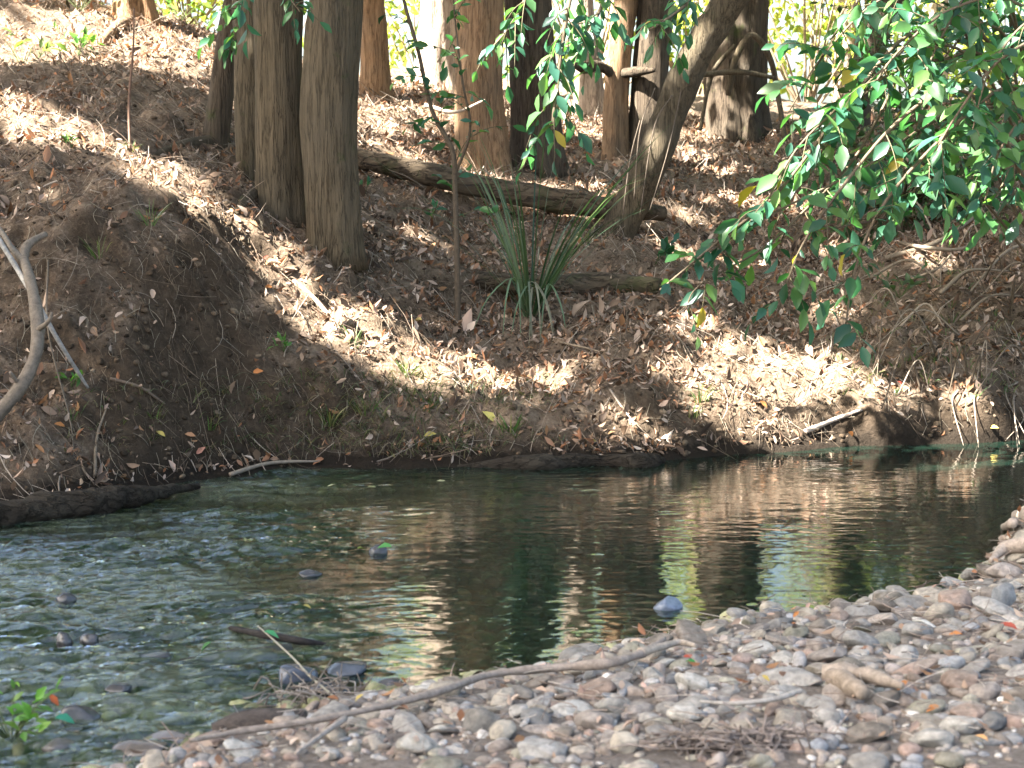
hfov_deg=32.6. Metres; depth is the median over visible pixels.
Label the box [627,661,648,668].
river stone
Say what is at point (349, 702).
river stone
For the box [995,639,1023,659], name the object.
river stone
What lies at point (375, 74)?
brown tree
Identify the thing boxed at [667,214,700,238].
fallen stick
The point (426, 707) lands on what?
river stone
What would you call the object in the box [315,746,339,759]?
river stone
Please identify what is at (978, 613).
river stone
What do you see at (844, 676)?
forked driftwood
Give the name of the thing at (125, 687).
wet stone
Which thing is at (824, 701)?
river stone
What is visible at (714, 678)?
river stone
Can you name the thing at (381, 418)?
ground weeds
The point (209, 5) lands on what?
sunlit bush
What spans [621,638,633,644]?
river stone
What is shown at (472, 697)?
river stone
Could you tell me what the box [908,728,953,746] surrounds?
river stone
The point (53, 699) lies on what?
fallen leaf
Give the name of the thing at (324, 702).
river stone
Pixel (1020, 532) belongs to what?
river stone
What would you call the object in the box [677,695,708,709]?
river stone
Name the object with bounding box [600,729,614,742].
river stone
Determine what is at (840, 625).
river stone
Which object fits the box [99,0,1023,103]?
sky
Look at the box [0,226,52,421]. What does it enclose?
dead branch
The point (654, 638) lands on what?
river stone
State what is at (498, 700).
river stone
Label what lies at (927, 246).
exposed roots
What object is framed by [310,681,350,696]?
wet stone
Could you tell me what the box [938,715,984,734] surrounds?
river stone
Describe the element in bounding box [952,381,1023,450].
exposed roots
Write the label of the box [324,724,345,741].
river stone
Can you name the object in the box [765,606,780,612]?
river stone
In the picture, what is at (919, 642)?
river stone
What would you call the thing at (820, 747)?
gravel
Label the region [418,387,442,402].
grass tuft
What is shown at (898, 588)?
river stone
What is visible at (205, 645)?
fallen leaf
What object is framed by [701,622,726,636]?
river stone
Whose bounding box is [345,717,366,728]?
river stone
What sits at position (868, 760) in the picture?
river stone
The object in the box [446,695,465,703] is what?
river stone
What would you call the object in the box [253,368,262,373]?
fallen leaf
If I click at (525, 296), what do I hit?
strap leaf tussock
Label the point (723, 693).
river stone
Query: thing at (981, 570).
river stone
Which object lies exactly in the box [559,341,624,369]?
fallen stick
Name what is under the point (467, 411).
fallen stick
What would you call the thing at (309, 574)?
wet stone
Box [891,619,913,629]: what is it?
river stone
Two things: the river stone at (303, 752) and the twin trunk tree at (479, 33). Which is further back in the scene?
the twin trunk tree at (479, 33)
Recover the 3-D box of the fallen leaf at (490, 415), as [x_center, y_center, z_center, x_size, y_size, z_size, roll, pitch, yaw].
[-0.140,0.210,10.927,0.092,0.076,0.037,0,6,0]
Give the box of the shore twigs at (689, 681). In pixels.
[67,499,1023,767]
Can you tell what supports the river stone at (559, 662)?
on the ground
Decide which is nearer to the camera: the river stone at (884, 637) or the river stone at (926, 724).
the river stone at (926, 724)
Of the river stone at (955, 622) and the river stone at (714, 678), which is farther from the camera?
the river stone at (955, 622)
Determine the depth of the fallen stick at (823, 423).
11.49 m
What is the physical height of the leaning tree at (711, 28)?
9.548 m
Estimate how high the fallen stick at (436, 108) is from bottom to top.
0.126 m
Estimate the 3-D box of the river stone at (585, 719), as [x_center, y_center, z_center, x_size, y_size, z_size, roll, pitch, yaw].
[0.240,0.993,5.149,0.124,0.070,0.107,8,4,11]
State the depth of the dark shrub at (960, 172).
14.24 m
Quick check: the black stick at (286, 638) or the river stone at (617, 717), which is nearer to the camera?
the river stone at (617, 717)
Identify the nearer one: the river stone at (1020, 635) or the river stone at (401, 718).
the river stone at (401, 718)
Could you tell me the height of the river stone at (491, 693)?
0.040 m
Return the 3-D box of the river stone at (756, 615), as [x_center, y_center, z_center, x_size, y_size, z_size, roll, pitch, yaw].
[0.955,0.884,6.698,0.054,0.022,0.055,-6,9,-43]
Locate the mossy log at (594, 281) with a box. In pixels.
[474,271,661,296]
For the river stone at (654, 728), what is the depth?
4.96 m
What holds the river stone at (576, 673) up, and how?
on the ground
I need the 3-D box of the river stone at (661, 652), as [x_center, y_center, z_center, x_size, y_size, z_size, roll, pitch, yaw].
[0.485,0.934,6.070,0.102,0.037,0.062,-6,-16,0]
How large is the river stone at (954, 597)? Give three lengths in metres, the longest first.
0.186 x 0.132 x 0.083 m
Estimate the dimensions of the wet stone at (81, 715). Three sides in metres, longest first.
0.133 x 0.099 x 0.088 m
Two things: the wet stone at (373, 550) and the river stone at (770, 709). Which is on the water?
the wet stone at (373, 550)
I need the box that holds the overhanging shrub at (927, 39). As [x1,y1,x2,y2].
[659,0,1023,367]
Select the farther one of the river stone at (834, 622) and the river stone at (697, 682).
the river stone at (834, 622)
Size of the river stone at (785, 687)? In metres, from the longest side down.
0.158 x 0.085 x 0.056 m
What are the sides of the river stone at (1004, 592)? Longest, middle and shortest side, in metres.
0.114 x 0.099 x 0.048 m
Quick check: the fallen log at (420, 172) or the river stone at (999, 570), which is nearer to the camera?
the river stone at (999, 570)
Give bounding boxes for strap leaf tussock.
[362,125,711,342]
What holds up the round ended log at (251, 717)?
on the ground
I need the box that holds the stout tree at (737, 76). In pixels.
[698,0,786,144]
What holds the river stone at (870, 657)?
on the ground
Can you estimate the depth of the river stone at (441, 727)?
5.11 m
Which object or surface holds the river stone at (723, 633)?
on the ground
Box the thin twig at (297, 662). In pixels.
[257,625,338,700]
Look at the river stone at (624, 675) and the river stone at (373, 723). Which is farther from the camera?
the river stone at (624, 675)
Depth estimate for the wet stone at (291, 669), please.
6.00 m
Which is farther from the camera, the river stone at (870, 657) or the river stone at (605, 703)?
the river stone at (870, 657)
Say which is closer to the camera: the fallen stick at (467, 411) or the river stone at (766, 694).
the river stone at (766, 694)
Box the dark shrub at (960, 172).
[803,0,1023,259]
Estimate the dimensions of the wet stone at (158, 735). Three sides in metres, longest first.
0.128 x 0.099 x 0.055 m
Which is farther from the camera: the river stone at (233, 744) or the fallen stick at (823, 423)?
the fallen stick at (823, 423)
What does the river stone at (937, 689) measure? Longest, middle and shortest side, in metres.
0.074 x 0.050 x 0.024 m
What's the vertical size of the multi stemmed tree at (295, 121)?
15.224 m
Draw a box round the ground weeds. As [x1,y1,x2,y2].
[53,188,1023,459]
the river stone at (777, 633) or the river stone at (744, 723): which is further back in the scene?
the river stone at (777, 633)
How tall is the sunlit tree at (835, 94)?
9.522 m
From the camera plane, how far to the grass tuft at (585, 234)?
13.94 m
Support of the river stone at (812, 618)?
on the ground
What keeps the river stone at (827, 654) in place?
on the ground
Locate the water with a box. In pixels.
[0,440,1023,767]
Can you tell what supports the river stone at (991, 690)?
on the gravel at (820, 747)
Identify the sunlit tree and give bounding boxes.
[166,1,411,61]
[302,1,558,66]
[402,0,817,88]
[605,0,834,94]
[677,0,900,101]
[800,0,1021,102]
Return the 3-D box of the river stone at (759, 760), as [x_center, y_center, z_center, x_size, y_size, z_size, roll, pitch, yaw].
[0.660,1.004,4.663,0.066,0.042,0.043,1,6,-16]
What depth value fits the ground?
11.04 m
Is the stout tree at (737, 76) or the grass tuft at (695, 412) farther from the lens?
the stout tree at (737, 76)
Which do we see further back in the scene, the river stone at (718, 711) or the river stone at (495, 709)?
the river stone at (495, 709)
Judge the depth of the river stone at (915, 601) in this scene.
6.71 m
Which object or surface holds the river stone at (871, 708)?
on the ground
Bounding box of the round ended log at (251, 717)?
[211,708,306,731]
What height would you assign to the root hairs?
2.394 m
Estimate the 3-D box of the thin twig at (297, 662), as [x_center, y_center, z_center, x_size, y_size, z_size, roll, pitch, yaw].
[-0.754,0.961,6.096,0.013,0.019,1.062,-3,7,-22]
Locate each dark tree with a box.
[629,0,673,166]
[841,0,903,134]
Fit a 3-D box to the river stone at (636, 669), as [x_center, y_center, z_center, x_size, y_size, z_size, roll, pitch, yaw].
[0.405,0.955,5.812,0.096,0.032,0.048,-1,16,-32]
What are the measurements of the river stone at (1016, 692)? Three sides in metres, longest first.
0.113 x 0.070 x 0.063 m
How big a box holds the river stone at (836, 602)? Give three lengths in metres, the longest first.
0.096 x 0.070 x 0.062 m
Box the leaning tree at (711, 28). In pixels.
[472,0,748,241]
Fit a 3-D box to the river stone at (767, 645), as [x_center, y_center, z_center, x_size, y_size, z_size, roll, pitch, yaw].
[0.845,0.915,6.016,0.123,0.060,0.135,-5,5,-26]
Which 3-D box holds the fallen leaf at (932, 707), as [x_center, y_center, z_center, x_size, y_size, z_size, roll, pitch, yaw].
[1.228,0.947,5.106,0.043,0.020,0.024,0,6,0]
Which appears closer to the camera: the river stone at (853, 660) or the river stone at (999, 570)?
the river stone at (853, 660)
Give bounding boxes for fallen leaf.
[49,694,58,705]
[55,713,74,723]
[196,447,204,453]
[201,642,210,652]
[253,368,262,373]
[264,630,278,637]
[377,543,391,548]
[482,411,494,421]
[926,704,938,711]
[974,734,987,740]
[1003,622,1017,629]
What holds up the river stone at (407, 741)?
on the ground
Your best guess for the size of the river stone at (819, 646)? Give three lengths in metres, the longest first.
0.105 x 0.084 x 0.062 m
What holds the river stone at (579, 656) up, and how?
on the ground
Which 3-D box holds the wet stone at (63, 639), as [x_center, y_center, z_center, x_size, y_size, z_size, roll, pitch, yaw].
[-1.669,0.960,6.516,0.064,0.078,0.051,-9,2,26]
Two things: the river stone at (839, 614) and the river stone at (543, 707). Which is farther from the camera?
the river stone at (839, 614)
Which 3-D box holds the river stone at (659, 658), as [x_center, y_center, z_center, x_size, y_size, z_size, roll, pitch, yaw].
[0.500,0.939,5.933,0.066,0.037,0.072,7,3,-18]
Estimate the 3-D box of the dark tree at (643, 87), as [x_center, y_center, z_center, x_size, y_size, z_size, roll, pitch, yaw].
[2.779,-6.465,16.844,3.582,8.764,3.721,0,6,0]
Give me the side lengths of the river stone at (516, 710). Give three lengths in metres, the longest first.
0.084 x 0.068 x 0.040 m
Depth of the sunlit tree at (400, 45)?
35.00 m
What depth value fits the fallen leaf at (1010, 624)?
6.23 m
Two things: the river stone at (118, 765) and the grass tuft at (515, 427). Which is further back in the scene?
the grass tuft at (515, 427)
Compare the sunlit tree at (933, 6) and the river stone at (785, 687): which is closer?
the river stone at (785, 687)
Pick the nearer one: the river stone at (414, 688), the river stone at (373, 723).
the river stone at (373, 723)
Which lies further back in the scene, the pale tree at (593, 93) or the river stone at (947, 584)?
the pale tree at (593, 93)
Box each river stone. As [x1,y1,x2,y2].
[109,763,129,767]
[143,749,165,767]
[180,730,226,752]
[223,739,261,760]
[243,739,261,746]
[297,749,307,755]
[305,702,349,725]
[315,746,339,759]
[317,698,329,708]
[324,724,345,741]
[327,698,351,703]
[330,693,367,702]
[338,700,360,708]
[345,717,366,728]
[347,726,366,735]
[356,711,380,719]
[362,702,379,706]
[367,718,390,728]
[375,733,386,739]
[391,688,405,693]
[392,711,424,732]
[396,732,438,754]
[400,702,429,712]
[402,685,412,690]
[409,685,429,692]
[420,755,462,767]
[428,681,461,701]
[428,724,458,733]
[441,676,468,688]
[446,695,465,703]
[462,707,501,733]
[466,694,485,704]
[472,677,504,688]
[481,706,508,713]
[488,688,499,698]
[489,719,515,739]
[490,687,514,708]
[509,704,527,716]
[510,675,529,681]
[512,685,534,699]
[517,738,567,760]
[520,707,551,724]
[521,724,548,732]
[524,675,550,688]
[526,696,550,707]
[529,673,543,677]
[530,704,553,713]
[543,726,573,738]
[550,699,592,716]
[551,673,574,683]
[553,658,567,663]
[554,684,578,693]
[558,642,603,659]
[559,670,581,675]
[569,653,586,661]
[574,709,613,729]
[577,676,616,698]
[582,654,595,660]
[583,669,605,678]
[594,652,624,669]
[594,698,630,713]
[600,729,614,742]
[602,693,611,697]
[606,671,632,680]
[608,713,620,721]
[610,731,639,753]
[611,677,632,691]
[613,723,632,731]
[617,649,631,655]
[620,640,644,651]
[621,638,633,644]
[621,666,643,673]
[625,701,653,713]
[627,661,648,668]
[638,712,661,722]
[643,633,673,644]
[643,667,663,678]
[644,683,676,694]
[645,720,673,726]
[646,724,675,744]
[650,655,665,663]
[653,658,674,666]
[655,686,678,702]
[655,701,676,714]
[656,650,666,655]
[667,702,704,720]
[674,671,708,690]
[675,619,707,647]
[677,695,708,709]
[685,651,706,664]
[700,717,719,727]
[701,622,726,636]
[701,694,716,700]
[702,620,718,625]
[702,675,718,684]
[704,728,721,734]
[711,657,729,666]
[713,690,731,697]
[714,619,728,622]
[715,706,734,716]
[718,631,730,636]
[720,685,739,694]
[726,607,747,617]
[728,637,740,648]
[730,710,754,722]
[730,720,755,730]
[738,640,775,655]
[741,615,755,624]
[742,629,765,639]
[748,722,766,741]
[748,753,770,767]
[749,663,769,674]
[751,623,769,631]
[753,613,766,618]
[757,667,821,685]
[759,601,783,611]
[762,692,776,697]
[764,701,783,716]
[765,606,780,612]
[765,634,794,645]
[766,632,782,634]
[767,684,805,694]
[768,617,792,626]
[771,650,792,662]
[773,708,805,727]
[781,623,792,629]
[782,625,808,637]
[789,692,809,706]
[798,607,815,616]
[803,615,820,620]
[804,662,826,674]
[804,694,835,711]
[806,637,829,650]
[806,725,819,733]
[807,646,846,661]
[809,617,832,631]
[813,708,840,724]
[822,683,845,703]
[827,610,848,619]
[827,619,846,624]
[830,598,851,609]
[832,627,850,641]
[833,657,865,666]
[835,624,846,628]
[842,630,879,648]
[844,604,879,615]
[844,721,890,743]
[846,621,859,628]
[847,752,888,767]
[848,645,869,654]
[853,626,871,631]
[854,596,869,604]
[855,618,870,626]
[858,655,883,663]
[860,705,882,716]
[864,689,900,707]
[865,683,874,697]
[867,613,897,624]
[868,589,886,600]
[868,597,896,612]
[872,591,902,599]
[874,631,900,646]
[886,585,909,595]
[887,642,896,650]
[890,645,918,663]
[890,657,937,675]
[891,607,914,613]
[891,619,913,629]
[893,595,927,610]
[900,636,912,644]
[901,622,933,636]
[906,699,945,713]
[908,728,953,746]
[910,713,941,725]
[912,617,935,626]
[912,639,929,647]
[913,586,940,603]
[919,721,938,730]
[923,602,954,620]
[925,654,947,662]
[926,644,953,653]
[930,684,946,695]
[934,624,958,630]
[934,751,964,767]
[938,589,971,611]
[938,655,964,668]
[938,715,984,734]
[940,576,965,586]
[940,669,978,689]
[947,617,964,628]
[950,636,966,639]
[950,703,985,718]
[955,645,988,653]
[958,646,976,657]
[960,568,980,580]
[960,651,974,664]
[963,659,989,672]
[969,681,1001,699]
[970,611,988,626]
[971,579,995,589]
[972,596,1018,616]
[976,564,990,578]
[980,587,992,597]
[981,623,1003,637]
[981,711,1006,731]
[984,562,1021,577]
[991,582,1015,605]
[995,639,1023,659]
[996,578,1016,583]
[996,657,1021,666]
[998,687,1012,696]
[1003,687,1023,701]
[1004,553,1023,561]
[1004,620,1023,632]
[1006,664,1023,676]
[1008,697,1023,712]
[1009,581,1021,588]
[1011,517,1020,526]
[1012,529,1023,538]
[1013,577,1023,584]
[1016,558,1023,563]
[1017,631,1023,638]
[1018,592,1023,601]
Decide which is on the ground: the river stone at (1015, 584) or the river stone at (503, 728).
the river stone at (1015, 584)
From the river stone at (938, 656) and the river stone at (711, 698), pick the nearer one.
the river stone at (711, 698)
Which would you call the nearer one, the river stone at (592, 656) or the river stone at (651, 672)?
the river stone at (651, 672)
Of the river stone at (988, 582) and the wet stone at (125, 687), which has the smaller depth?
the wet stone at (125, 687)
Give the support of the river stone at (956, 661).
on the ground
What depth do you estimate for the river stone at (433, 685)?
5.56 m
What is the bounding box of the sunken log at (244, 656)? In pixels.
[179,643,292,669]
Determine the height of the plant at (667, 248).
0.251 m
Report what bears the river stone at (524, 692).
on the ground
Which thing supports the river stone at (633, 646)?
on the ground
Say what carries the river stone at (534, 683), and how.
on the ground
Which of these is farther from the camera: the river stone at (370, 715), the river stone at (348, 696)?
the river stone at (348, 696)
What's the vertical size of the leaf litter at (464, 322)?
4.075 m
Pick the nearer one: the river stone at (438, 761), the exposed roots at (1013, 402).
the river stone at (438, 761)
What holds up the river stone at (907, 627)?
on the ground
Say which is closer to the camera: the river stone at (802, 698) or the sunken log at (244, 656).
the river stone at (802, 698)
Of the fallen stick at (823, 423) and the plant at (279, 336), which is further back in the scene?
the fallen stick at (823, 423)
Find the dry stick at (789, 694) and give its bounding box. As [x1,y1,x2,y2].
[700,688,802,705]
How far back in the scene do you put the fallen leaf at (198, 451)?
10.26 m
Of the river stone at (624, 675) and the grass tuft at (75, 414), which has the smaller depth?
the river stone at (624, 675)
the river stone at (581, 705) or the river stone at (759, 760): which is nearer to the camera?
the river stone at (759, 760)
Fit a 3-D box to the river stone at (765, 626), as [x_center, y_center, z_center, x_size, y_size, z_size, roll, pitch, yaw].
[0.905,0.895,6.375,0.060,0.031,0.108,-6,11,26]
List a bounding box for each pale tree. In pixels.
[414,0,456,92]
[568,0,603,116]
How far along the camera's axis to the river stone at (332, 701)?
5.62 m
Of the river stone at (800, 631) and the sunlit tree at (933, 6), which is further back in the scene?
the sunlit tree at (933, 6)
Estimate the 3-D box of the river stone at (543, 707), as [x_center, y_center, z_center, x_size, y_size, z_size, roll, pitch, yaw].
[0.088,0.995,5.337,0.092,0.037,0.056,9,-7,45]
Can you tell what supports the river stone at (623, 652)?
on the ground
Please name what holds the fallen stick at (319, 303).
on the ground
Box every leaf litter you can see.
[0,0,1023,494]
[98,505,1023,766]
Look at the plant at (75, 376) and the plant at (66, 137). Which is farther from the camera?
the plant at (66, 137)
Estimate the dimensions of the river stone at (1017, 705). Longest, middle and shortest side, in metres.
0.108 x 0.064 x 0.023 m
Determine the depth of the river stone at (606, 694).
5.41 m
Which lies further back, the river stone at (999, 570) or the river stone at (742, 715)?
the river stone at (999, 570)
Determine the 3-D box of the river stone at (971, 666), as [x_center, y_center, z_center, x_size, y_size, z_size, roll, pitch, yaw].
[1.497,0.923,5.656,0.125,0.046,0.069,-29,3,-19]
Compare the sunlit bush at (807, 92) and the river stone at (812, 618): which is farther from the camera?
the sunlit bush at (807, 92)
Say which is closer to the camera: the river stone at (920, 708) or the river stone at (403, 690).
the river stone at (920, 708)
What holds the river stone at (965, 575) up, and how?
in the water
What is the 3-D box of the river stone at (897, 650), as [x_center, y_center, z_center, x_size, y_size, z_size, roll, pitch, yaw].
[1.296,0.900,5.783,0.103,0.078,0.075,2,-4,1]
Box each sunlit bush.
[101,0,222,29]
[385,0,553,78]
[504,0,700,82]
[598,0,708,94]
[697,0,936,102]
[768,0,942,97]
[850,0,1023,98]
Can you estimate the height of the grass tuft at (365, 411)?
0.176 m
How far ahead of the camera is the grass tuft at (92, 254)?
10.69 m
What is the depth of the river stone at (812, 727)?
4.94 m
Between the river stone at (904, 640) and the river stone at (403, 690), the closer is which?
the river stone at (403, 690)
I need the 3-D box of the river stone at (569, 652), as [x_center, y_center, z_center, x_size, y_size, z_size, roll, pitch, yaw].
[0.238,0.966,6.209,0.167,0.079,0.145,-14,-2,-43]
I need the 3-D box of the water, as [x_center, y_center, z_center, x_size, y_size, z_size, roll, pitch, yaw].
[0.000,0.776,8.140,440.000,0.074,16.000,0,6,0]
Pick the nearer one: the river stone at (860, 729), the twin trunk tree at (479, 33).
the river stone at (860, 729)
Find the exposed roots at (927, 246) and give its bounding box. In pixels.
[796,181,1023,408]
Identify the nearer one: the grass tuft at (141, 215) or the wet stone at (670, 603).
the wet stone at (670, 603)
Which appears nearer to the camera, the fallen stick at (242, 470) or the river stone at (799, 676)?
the river stone at (799, 676)
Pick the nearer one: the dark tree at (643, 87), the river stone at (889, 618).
the river stone at (889, 618)
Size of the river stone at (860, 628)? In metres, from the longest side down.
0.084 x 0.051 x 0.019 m
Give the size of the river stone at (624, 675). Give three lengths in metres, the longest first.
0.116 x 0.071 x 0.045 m
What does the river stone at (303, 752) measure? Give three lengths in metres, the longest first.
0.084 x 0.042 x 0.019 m
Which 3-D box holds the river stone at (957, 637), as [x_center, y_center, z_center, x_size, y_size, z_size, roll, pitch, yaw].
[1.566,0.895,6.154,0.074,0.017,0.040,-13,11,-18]
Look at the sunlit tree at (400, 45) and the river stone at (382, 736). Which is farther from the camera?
the sunlit tree at (400, 45)
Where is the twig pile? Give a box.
[243,659,383,708]
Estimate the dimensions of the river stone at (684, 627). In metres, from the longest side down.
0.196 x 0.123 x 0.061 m
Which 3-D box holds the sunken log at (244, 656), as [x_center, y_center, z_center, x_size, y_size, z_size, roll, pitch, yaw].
[-0.994,0.986,6.342,0.422,0.064,0.096,-3,7,-26]
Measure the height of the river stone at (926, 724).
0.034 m
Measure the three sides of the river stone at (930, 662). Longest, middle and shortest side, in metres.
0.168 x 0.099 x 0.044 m
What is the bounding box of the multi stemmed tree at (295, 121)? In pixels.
[150,0,368,290]
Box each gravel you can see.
[0,479,966,767]
[129,528,1023,767]
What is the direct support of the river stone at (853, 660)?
on the ground
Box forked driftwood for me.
[821,661,904,699]
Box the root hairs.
[0,111,1023,492]
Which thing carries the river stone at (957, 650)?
on the ground
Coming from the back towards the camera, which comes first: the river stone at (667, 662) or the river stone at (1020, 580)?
the river stone at (1020, 580)
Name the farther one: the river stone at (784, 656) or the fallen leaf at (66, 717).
the river stone at (784, 656)
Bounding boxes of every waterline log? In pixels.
[0,483,200,528]
[457,452,664,469]
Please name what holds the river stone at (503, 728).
on the gravel at (820, 747)
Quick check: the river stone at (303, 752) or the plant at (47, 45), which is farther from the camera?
the plant at (47, 45)
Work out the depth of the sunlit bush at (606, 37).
25.53 m
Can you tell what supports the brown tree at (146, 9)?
on the ground
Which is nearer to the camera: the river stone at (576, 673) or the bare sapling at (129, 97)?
the river stone at (576, 673)
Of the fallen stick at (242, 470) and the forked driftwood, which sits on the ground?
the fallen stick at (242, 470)
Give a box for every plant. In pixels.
[0,676,62,742]
[3,28,68,58]
[53,21,103,56]
[54,370,82,386]
[60,133,77,147]
[69,0,90,11]
[155,0,205,20]
[267,331,291,351]
[359,175,373,192]
[425,199,446,218]
[655,233,679,263]
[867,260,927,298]
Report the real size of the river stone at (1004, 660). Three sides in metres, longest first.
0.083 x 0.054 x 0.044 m
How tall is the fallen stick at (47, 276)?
1.087 m
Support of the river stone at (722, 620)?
on the ground
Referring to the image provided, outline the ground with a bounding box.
[0,0,1023,767]
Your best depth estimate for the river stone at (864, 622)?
6.45 m
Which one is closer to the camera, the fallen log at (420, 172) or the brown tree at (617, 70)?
the fallen log at (420, 172)
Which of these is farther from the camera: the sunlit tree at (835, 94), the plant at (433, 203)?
the sunlit tree at (835, 94)
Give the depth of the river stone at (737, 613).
6.78 m
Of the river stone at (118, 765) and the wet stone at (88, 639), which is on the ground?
the river stone at (118, 765)
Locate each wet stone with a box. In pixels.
[41,737,79,755]
[56,593,76,608]
[56,631,72,646]
[58,704,100,731]
[79,634,98,645]
[104,682,131,697]
[111,739,168,762]
[127,650,173,664]
[150,730,185,747]
[279,663,318,689]
[299,569,322,579]
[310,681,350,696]
[318,661,366,680]
[369,545,387,554]
[378,678,405,686]
[653,596,682,610]
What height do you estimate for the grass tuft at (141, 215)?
0.186 m
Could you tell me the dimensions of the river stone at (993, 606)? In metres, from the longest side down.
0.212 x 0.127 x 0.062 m
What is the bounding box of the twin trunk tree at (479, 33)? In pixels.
[454,0,572,179]
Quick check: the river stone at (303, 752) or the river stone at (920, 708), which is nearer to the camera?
the river stone at (303, 752)
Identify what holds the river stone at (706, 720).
on the ground
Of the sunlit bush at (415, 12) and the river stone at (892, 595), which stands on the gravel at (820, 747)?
the river stone at (892, 595)
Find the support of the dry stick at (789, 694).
on the shore twigs at (689, 681)
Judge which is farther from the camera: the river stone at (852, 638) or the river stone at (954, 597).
the river stone at (954, 597)
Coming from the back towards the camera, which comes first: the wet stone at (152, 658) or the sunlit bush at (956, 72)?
the sunlit bush at (956, 72)
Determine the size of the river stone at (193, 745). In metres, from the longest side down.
0.148 x 0.109 x 0.056 m
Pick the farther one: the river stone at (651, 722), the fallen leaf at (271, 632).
the fallen leaf at (271, 632)
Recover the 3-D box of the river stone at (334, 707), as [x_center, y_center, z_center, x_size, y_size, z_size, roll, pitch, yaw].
[-0.570,1.024,5.351,0.091,0.048,0.174,8,24,35]
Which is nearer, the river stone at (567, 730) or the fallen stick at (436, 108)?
the river stone at (567, 730)
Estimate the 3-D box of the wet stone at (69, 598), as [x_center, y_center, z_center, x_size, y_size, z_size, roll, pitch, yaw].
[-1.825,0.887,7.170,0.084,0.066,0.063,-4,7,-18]
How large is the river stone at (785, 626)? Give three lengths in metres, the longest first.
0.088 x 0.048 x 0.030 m
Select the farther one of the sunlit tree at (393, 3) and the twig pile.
the sunlit tree at (393, 3)
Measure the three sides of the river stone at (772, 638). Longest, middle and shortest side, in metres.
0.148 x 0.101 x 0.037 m
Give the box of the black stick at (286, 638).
[228,626,326,645]
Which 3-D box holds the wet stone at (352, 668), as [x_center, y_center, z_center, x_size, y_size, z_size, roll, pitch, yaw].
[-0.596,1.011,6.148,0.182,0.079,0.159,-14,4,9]
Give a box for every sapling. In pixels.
[128,8,134,151]
[378,0,526,327]
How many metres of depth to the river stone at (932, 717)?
5.01 m
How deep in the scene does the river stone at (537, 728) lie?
5.12 m
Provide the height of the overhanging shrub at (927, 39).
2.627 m
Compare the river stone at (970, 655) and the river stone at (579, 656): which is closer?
the river stone at (970, 655)
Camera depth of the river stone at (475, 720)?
5.10 m
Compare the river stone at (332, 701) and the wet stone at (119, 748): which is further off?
the river stone at (332, 701)
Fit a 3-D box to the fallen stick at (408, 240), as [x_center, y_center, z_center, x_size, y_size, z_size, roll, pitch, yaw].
[-0.892,-1.146,13.234,0.845,0.393,0.081,5,8,36]
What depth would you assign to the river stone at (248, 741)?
5.06 m
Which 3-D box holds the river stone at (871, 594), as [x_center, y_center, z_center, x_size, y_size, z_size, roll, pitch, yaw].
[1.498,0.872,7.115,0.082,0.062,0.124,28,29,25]
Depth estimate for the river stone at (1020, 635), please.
6.07 m
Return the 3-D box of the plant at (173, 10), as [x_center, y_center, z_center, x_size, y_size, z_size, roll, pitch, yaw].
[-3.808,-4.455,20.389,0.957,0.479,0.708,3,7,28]
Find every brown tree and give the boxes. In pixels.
[99,0,173,45]
[359,0,394,102]
[574,0,655,160]
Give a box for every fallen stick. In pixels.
[45,259,73,456]
[93,404,108,476]
[110,377,165,404]
[229,460,319,476]
[291,279,347,334]
[361,210,440,259]
[424,99,484,113]
[455,404,470,444]
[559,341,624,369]
[609,389,634,423]
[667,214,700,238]
[689,117,762,166]
[804,408,862,433]
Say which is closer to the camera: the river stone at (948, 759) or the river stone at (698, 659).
the river stone at (948, 759)
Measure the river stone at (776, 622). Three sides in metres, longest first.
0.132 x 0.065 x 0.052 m
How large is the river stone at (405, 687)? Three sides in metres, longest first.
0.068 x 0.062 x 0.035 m
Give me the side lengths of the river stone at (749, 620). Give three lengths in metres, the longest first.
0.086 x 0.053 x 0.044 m
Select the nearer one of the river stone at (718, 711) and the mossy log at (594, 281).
the river stone at (718, 711)
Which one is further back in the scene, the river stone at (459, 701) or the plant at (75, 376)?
the plant at (75, 376)
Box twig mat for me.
[607,714,844,767]
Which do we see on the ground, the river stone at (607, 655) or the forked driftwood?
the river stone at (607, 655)
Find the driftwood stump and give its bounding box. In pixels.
[988,506,1023,562]
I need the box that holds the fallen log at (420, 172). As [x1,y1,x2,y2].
[357,148,666,221]
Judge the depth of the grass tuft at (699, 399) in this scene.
11.30 m
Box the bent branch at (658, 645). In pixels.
[189,636,697,754]
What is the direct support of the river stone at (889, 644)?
on the ground
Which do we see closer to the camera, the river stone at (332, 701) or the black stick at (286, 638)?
the river stone at (332, 701)
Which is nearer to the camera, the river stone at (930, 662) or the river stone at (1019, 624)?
the river stone at (930, 662)
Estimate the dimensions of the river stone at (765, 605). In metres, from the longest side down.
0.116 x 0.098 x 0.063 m
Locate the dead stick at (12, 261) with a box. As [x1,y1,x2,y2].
[0,237,88,388]
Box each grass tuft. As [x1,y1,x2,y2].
[3,38,34,62]
[57,401,88,420]
[80,238,111,258]
[129,201,170,225]
[146,402,171,419]
[207,415,225,430]
[318,404,350,426]
[340,323,370,347]
[340,387,384,416]
[388,350,420,373]
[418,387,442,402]
[493,410,523,432]
[571,223,600,244]
[681,401,701,417]
[689,382,720,403]

